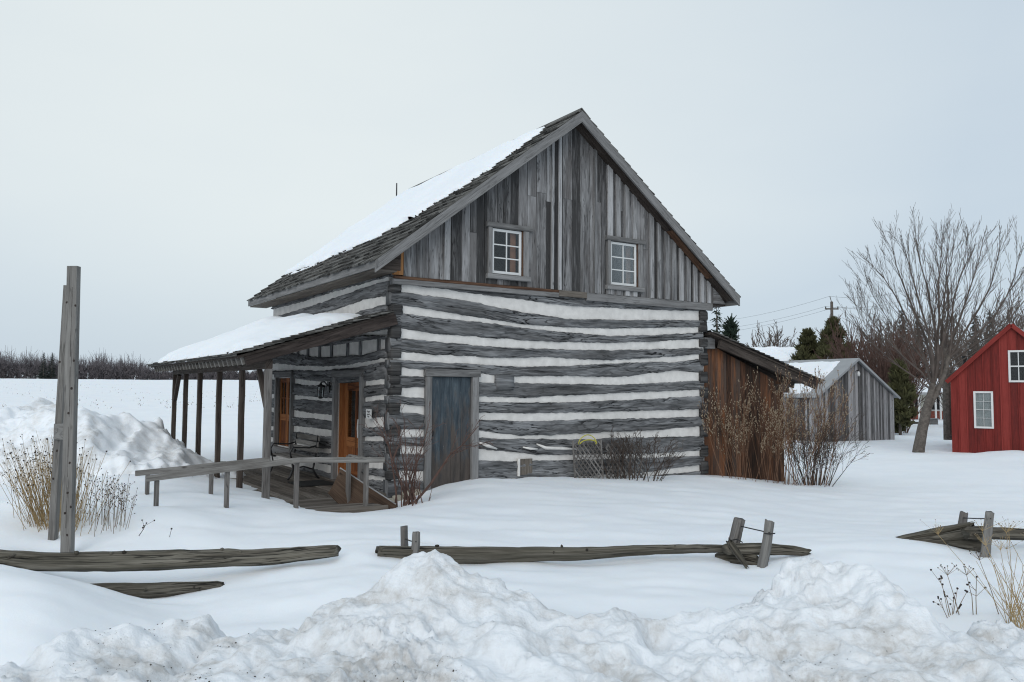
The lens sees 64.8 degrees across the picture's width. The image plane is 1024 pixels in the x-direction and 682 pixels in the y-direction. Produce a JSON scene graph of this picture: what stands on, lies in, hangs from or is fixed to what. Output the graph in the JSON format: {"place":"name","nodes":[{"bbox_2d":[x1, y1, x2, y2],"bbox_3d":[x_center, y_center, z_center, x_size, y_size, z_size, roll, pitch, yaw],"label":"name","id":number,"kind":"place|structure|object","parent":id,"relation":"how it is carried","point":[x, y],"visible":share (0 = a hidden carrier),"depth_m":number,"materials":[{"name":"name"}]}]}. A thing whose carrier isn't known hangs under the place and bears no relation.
{"place":"outdoors","nodes":[
{"label":"outdoors","id":0,"kind":"place"},
{"bbox_2d":[0,378,1023,666],"bbox_3d":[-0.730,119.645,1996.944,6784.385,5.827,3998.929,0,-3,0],"label":"snow ground","id":1,"kind":"structure","parent":0,"point":[874,502],"depth_m":9.13,"materials":[{"name":"white snow"}]},
{"bbox_2d":[37,354,48,378],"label":"spruce tree","id":2,"kind":"object","parent":1,"relation":"on","point":[43,370],"visible":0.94,"depth_m":299.64,"materials":[{"name":"green plant"}]},
{"bbox_2d":[46,353,57,378],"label":"spruce tree","id":3,"kind":"object","parent":1,"relation":"on","point":[51,375],"visible":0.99,"depth_m":301.65,"materials":[{"name":"green plant"}]},
{"bbox_2d":[48,266,80,551],"bbox_3d":[-4.705,0.814,8.485,0.167,3.157,0.723,3,-4,-39],"label":"wooden post","id":4,"kind":"object","parent":1,"relation":"on","point":[64,462],"visible":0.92,"depth_m":8.28,"materials":[{"name":"grey wood"}]},
{"bbox_2d":[0,432,130,535],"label":"dry grass clump","id":5,"kind":"object","parent":1,"relation":"on","point":[39,509],"visible":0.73,"depth_m":9.13,"materials":[{"name":"plant"}]},
{"bbox_2d":[86,472,137,536],"bbox_3d":[-4.461,1.816,8.994,0.500,0.663,0.755,2,-4,-26],"label":"dry grass clump","id":6,"kind":"object","parent":1,"relation":"on","point":[111,501],"visible":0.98,"depth_m":8.94,"materials":[{"name":"beige plant"}]},
{"bbox_2d":[0,397,245,484],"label":"snow pile","id":7,"kind":"object","parent":1,"relation":"on","point":[122,439],"visible":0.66,"depth_m":14.43,"materials":[{"name":"white snow"}]},
{"bbox_2d":[2,383,256,407],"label":"field stubble","id":8,"kind":"object","parent":1,"relation":"on","point":[140,399],"visible":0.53,"depth_m":51.04,"materials":[{"name":"beige plant"}]},
{"bbox_2d":[0,361,263,379],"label":"brush","id":9,"kind":"object","parent":1,"relation":"on","point":[156,375],"visible":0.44,"depth_m":329.17,"materials":[{"name":"brown plant"}]},
{"bbox_2d":[0,345,263,379],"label":"woods","id":10,"kind":"object","parent":1,"relation":"on","point":[12,361],"visible":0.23,"depth_m":337.84,"materials":[{"name":"brown plant"}]},
{"bbox_2d":[0,545,340,598],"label":"split rail fence","id":11,"kind":"object","parent":1,"relation":"on","point":[124,560],"visible":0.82,"depth_m":6.82,"materials":[{"name":"grey wood"}]},
{"bbox_2d":[135,457,269,494],"bbox_3d":[-4.379,2.075,11.455,1.813,0.775,0.149,3,-4,-33],"label":"ramp railing","id":12,"kind":"object","parent":1,"relation":"on","point":[181,468],"visible":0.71,"depth_m":11.37,"materials":[{"name":"grey wood"}]},
{"bbox_2d":[328,467,396,508],"bbox_3d":[-2.166,2.248,11.698,0.981,0.784,0.240,0,-4,12],"label":"leaning panel","id":13,"kind":"object","parent":1,"relation":"on","point":[337,492],"visible":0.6,"depth_m":11.73,"materials":[{"name":"brown wood"}]},
{"bbox_2d":[359,401,495,506],"bbox_3d":[-1.269,1.644,11.797,2.098,1.587,1.276,0,-3,0],"label":"corner shrub","id":14,"kind":"object","parent":1,"relation":"on","point":[412,497],"visible":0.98,"depth_m":11.79,"materials":[{"name":"brown plant"}]},
{"bbox_2d":[146,108,740,512],"bbox_3d":[-1.361,-0.633,17.248,10.535,7.410,9.276,3,-4,-33],"label":"log cabin","id":15,"kind":"object","parent":1,"relation":"on","point":[542,298],"visible":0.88,"depth_m":14.94,"materials":[{"name":"grey wood"}]},
{"bbox_2d":[145,454,384,507],"bbox_3d":[-3.294,2.114,10.793,3.096,1.130,0.747,3,-4,-33],"label":"ramp railing","id":16,"kind":"object","parent":15,"relation":"on","point":[348,459],"visible":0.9,"depth_m":10.65,"materials":[{"name":"grey wood"}]},
{"bbox_2d":[271,371,294,452],"bbox_3d":[-5.011,1.570,17.767,0.180,1.790,1.290,3,-4,-33],"label":"window","id":17,"kind":"structure","parent":15,"relation":"in","point":[283,391],"depth_m":17.96,"materials":[{"name":"brown wood"}]},
{"bbox_2d":[270,433,319,479],"bbox_3d":[-4.231,2.216,15.599,0.626,0.814,1.350,3,-4,-33],"label":"garden bench","id":18,"kind":"object","parent":15,"relation":"on","point":[291,454],"visible":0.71,"depth_m":15.55,"materials":[{"name":"grey wood"}]},
{"bbox_2d":[287,480,333,486],"bbox_3d":[-3.558,2.529,14.347,0.650,0.016,0.750,3,-4,-33],"label":"door mat","id":19,"kind":"object","parent":15,"relation":"on","point":[307,483],"depth_m":14.24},
{"bbox_2d":[316,381,329,398],"bbox_3d":[-3.611,0.935,15.399,0.240,0.331,0.180,3,-4,-33],"label":"wall lantern","id":20,"kind":"object","parent":15,"relation":"attached to","point":[323,386],"depth_m":15.40,"materials":[{"name":"black metal"}]},
{"bbox_2d":[329,369,365,480],"bbox_3d":[-2.909,1.565,14.627,0.330,2.070,1.440,3,-4,-33],"label":"door","id":21,"kind":"structure","parent":15,"relation":"in","point":[351,399],"depth_m":15.00,"materials":[{"name":"brown wood"}]},
{"bbox_2d":[366,409,371,418],"bbox_3d":[-2.425,1.234,13.652,0.017,0.160,0.210,3,-4,-33],"label":"notice sign","id":22,"kind":"object","parent":15,"relation":"attached to","point":[368,416],"visible":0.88,"depth_m":13.62,"materials":[{"name":"white paper"}]},
{"bbox_2d":[423,369,480,490],"bbox_3d":[-1.026,1.527,13.713,1.060,2.080,0.125,3,-4,-33],"label":"door","id":23,"kind":"structure","parent":15,"relation":"in","point":[453,395],"depth_m":13.72,"materials":[{"name":"blue paint"}]},
{"bbox_2d":[0,549,1023,681],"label":"snow bank","id":24,"kind":"structure","parent":1,"relation":"on","point":[419,616],"depth_m":4.40,"materials":[{"name":"white snow"}]},
{"bbox_2d":[52,620,1011,681],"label":"road grit","id":25,"kind":"object","parent":24,"relation":"on","point":[364,681],"visible":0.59,"depth_m":4.10,"materials":[{"name":"brown gravel"}]},
{"bbox_2d":[375,517,811,568],"bbox_3d":[0.848,1.999,7.745,4.256,0.620,0.598,1,-3,-5],"label":"split rail fence","id":26,"kind":"object","parent":1,"relation":"on","point":[733,550],"visible":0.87,"depth_m":7.64,"materials":[{"name":"grey wood"}]},
{"bbox_2d":[572,440,643,478],"bbox_3d":[1.836,2.324,15.207,1.645,0.919,0.168,3,-4,-33],"label":"trellis","id":27,"kind":"object","parent":1,"relation":"on","point":[583,463],"visible":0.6,"depth_m":15.11,"materials":[{"name":"grey wood"}]},
{"bbox_2d":[578,434,596,443],"bbox_3d":[1.396,1.822,14.906,0.417,0.191,0.078,3,-4,-33],"label":"garden hose","id":28,"kind":"object","parent":27,"relation":"hanging from","point":[587,439],"visible":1,"depth_m":14.85,"materials":[{"name":"yellow rubber"}]},
{"bbox_2d":[597,427,685,480],"bbox_3d":[2.330,2.143,15.170,1.814,1.047,1.067,-1,-4,16],"label":"trellis shrub","id":29,"kind":"object","parent":1,"relation":"on","point":[630,456],"visible":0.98,"depth_m":15.13,"materials":[{"name":"plant"}]},
{"bbox_2d":[623,429,683,478],"bbox_3d":[2.775,2.208,15.589,1.281,1.005,0.669,0,-3,0],"label":"bare shrub","id":30,"kind":"object","parent":1,"relation":"on","point":[658,457],"visible":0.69,"depth_m":15.55,"materials":[{"name":"plant"}]},
{"bbox_2d":[710,307,722,333],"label":"pine tree","id":31,"kind":"object","parent":1,"relation":"on","point":[716,321],"visible":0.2,"depth_m":40.10,"materials":[{"name":"green plant"}]},
{"bbox_2d":[721,313,740,341],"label":"pine tree","id":32,"kind":"object","parent":1,"relation":"on","point":[730,327],"visible":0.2,"depth_m":41.00,"materials":[{"name":"green plant"}]},
{"bbox_2d":[697,382,776,481],"bbox_3d":[4.609,1.882,16.773,1.530,2.073,0.862,2,-4,-19],"label":"side shrub","id":33,"kind":"object","parent":1,"relation":"on","point":[734,437],"visible":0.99,"depth_m":16.70,"materials":[{"name":"brown plant"}]},
{"bbox_2d":[703,330,825,481],"bbox_3d":[4.357,1.819,20.242,3.779,3.744,5.408,3,-4,-33],"label":"lean to shed","id":34,"kind":"object","parent":1,"relation":"on","point":[731,362],"visible":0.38,"depth_m":17.89,"materials":[{"name":"red wood"}]},
{"bbox_2d":[745,320,788,346],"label":"background tree","id":35,"kind":"object","parent":1,"relation":"on","point":[773,341],"visible":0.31,"depth_m":79.83,"materials":[{"name":"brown plant"}]},
{"bbox_2d":[737,329,796,346],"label":"leafless bush","id":36,"kind":"object","parent":1,"relation":"on","point":[753,345],"visible":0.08,"depth_m":74.39,"materials":[{"name":"plant"}]},
{"bbox_2d":[751,346,795,360],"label":"snowy building","id":37,"kind":"structure","parent":1,"relation":"on","point":[781,353],"depth_m":62.97,"materials":[{"name":"white snow"}]},
{"bbox_2d":[754,331,794,346],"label":"background tree","id":38,"kind":"object","parent":1,"relation":"on","point":[780,340],"visible":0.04,"depth_m":93.67,"materials":[{"name":"brown plant"}]},
{"bbox_2d":[704,362,855,486],"bbox_3d":[5.727,1.763,17.345,3.231,2.671,2.164,0,-3,0],"label":"willow shrub","id":39,"kind":"object","parent":1,"relation":"on","point":[779,429],"visible":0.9,"depth_m":17.04,"materials":[{"name":"brown plant"}]},
{"bbox_2d":[790,327,819,360],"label":"cedar tree","id":40,"kind":"object","parent":1,"relation":"on","point":[806,345],"visible":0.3,"depth_m":59.87,"materials":[{"name":"green plant"}]},
{"bbox_2d":[707,289,906,329],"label":"utility pole","id":41,"kind":"object","parent":1,"relation":"on","point":[831,308],"visible":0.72,"depth_m":66.24,"materials":[{"name":"grey wood"}]},
{"bbox_2d":[762,401,873,486],"bbox_3d":[6.559,2.187,17.468,2.318,1.992,2.211,-2,-4,28],"label":"fan shrub","id":42,"kind":"object","parent":1,"relation":"on","point":[824,455],"visible":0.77,"depth_m":17.30,"materials":[{"name":"brown plant"}]},
{"bbox_2d":[810,316,853,359],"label":"cedar tree","id":43,"kind":"object","parent":1,"relation":"on","point":[821,351],"visible":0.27,"depth_m":57.61,"materials":[{"name":"green plant"}]},
{"bbox_2d":[783,358,900,441],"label":"grey barn","id":44,"kind":"structure","parent":1,"relation":"on","point":[872,395],"depth_m":40.37,"materials":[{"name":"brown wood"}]},
{"bbox_2d":[813,313,928,384],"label":"leafless bush","id":45,"kind":"object","parent":1,"relation":"on","point":[851,349],"visible":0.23,"depth_m":51.94,"materials":[{"name":"brown plant"}]},
{"bbox_2d":[818,306,935,414],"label":"leafless bush","id":46,"kind":"object","parent":1,"relation":"on","point":[885,336],"visible":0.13,"depth_m":63.12,"materials":[{"name":"brown plant"}]},
{"bbox_2d":[858,320,905,364],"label":"background tree","id":47,"kind":"object","parent":1,"relation":"on","point":[879,335],"visible":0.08,"depth_m":96.27,"materials":[{"name":"brown plant"}]},
{"bbox_2d":[828,320,942,432],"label":"leafless bush","id":48,"kind":"object","parent":1,"relation":"on","point":[886,370],"visible":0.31,"depth_m":49.52,"materials":[{"name":"brown plant"}]},
{"bbox_2d":[897,310,908,342],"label":"spruce tree","id":49,"kind":"object","parent":1,"relation":"on","point":[901,325],"visible":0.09,"depth_m":90.25,"materials":[{"name":"green plant"}]},
{"bbox_2d":[887,357,920,434],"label":"cedar tree","id":50,"kind":"object","parent":1,"relation":"on","point":[901,386],"visible":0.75,"depth_m":46.43,"materials":[{"name":"green plant"}]},
{"bbox_2d":[913,317,928,377],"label":"spruce tree","id":51,"kind":"object","parent":1,"relation":"on","point":[919,347],"visible":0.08,"depth_m":94.88,"materials":[{"name":"green plant"}]},
{"bbox_2d":[908,378,950,419],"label":"farmhouse","id":52,"kind":"object","parent":1,"relation":"on","point":[937,410],"visible":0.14,"depth_m":83.60,"materials":[{"name":"beige"}]},
{"bbox_2d":[932,396,942,410],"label":"window","id":53,"kind":"structure","parent":52,"relation":"in","point":[938,404],"depth_m":83.66,"materials":[{"name":"white paint"}]},
{"bbox_2d":[836,202,1023,452],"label":"bare tree","id":54,"kind":"object","parent":1,"relation":"on","point":[919,444],"visible":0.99,"depth_m":30.72,"materials":[{"name":"grey plant"}]},
{"bbox_2d":[929,418,938,424],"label":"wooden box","id":55,"kind":"object","parent":1,"relation":"on","point":[933,421],"visible":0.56,"depth_m":65.41,"materials":[{"name":"grey wood"}]},
{"bbox_2d":[909,336,967,378],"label":"leafless bush","id":56,"kind":"object","parent":1,"relation":"on","point":[954,362],"visible":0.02,"depth_m":97.93,"materials":[{"name":"brown plant"}]},
{"bbox_2d":[937,564,959,614],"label":"dead weed","id":57,"kind":"object","parent":1,"relation":"on","point":[946,573],"visible":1,"depth_m":6.10,"materials":[{"name":"plant"}]},
{"bbox_2d":[930,569,967,617],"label":"dead weed","id":58,"kind":"object","parent":1,"relation":"on","point":[942,584],"visible":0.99,"depth_m":6.09,"materials":[{"name":"plant"}]},
{"bbox_2d":[908,287,995,439],"bbox_3d":[19.625,0.935,36.384,2.967,7.082,3.642,0,-3,0],"label":"background tree","id":59,"kind":"object","parent":1,"relation":"on","point":[947,427],"visible":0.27,"depth_m":36.77,"materials":[{"name":"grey plant"}]},
{"bbox_2d":[926,316,977,371],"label":"background tree","id":60,"kind":"object","parent":1,"relation":"on","point":[954,338],"visible":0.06,"depth_m":103.52,"materials":[{"name":"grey plant"}]},
{"bbox_2d":[939,323,976,365],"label":"background tree","id":61,"kind":"object","parent":1,"relation":"on","point":[963,341],"visible":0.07,"depth_m":112.79,"materials":[{"name":"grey plant"}]},
{"bbox_2d":[896,511,1023,557],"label":"split rail fence","id":62,"kind":"object","parent":1,"relation":"on","point":[961,533],"visible":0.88,"depth_m":8.30,"materials":[{"name":"grey wood"}]},
{"bbox_2d":[951,563,973,614],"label":"dead weed","id":63,"kind":"object","parent":1,"relation":"on","point":[968,583],"visible":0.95,"depth_m":6.09,"materials":[{"name":"plant"}]},
{"bbox_2d":[912,312,1023,407],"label":"leafless bush","id":64,"kind":"object","parent":1,"relation":"on","point":[959,352],"visible":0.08,"depth_m":59.92,"materials":[{"name":"brown plant"}]},
{"bbox_2d":[924,518,1023,629],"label":"dry grass clump","id":65,"kind":"object","parent":1,"relation":"on","point":[1013,615],"visible":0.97,"depth_m":5.85,"materials":[{"name":"plant"}]},
{"bbox_2d":[967,312,981,351],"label":"spruce tree","id":66,"kind":"object","parent":1,"relation":"on","point":[973,330],"visible":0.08,"depth_m":90.27,"materials":[{"name":"green plant"}]},
{"bbox_2d":[964,576,986,613],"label":"dead weed","id":67,"kind":"object","parent":1,"relation":"on","point":[974,589],"visible":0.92,"depth_m":6.10,"materials":[{"name":"plant"}]},
{"bbox_2d":[969,545,998,613],"bbox_3d":[3.575,1.816,6.104,0.213,0.552,0.089,2,-4,-21],"label":"dead weed","id":68,"kind":"object","parent":1,"relation":"on","point":[979,557],"visible":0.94,"depth_m":6.10,"materials":[{"name":"brown plant"}]},
{"bbox_2d":[945,323,1023,452],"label":"red building","id":69,"kind":"structure","parent":1,"relation":"on","point":[986,381],"depth_m":30.11,"materials":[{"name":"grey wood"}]},
{"bbox_2d":[973,391,993,428],"bbox_3d":[17.694,2.581,30.253,0.641,1.386,0.105,-2,-4,37],"label":"window","id":70,"kind":"structure","parent":69,"relation":"in","point":[983,400],"depth_m":30.26,"materials":[{"name":"white paint"}]},
{"bbox_2d":[1008,350,1023,381],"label":"window","id":71,"kind":"structure","parent":69,"relation":"in","point":[1015,357],"depth_m":29.77,"materials":[{"name":"white paint"}]},
{"bbox_2d":[985,310,994,342],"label":"spruce tree","id":72,"kind":"object","parent":1,"relation":"on","point":[989,323],"visible":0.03,"depth_m":92.35,"materials":[{"name":"green plant"}]},
{"bbox_2d":[962,288,1022,349],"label":"background tree","id":73,"kind":"object","parent":1,"relation":"on","point":[975,327],"visible":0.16,"depth_m":74.25,"materials":[{"name":"grey plant"}]},
{"bbox_2d":[988,278,1023,333],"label":"background tree","id":74,"kind":"object","parent":1,"relation":"on","point":[1016,317],"visible":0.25,"depth_m":60.33,"materials":[{"name":"grey plant"}]},
{"bbox_2d":[0,0,1023,379],"label":"sky","id":75,"kind":"structure","parent":0,"point":[185,156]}
]}

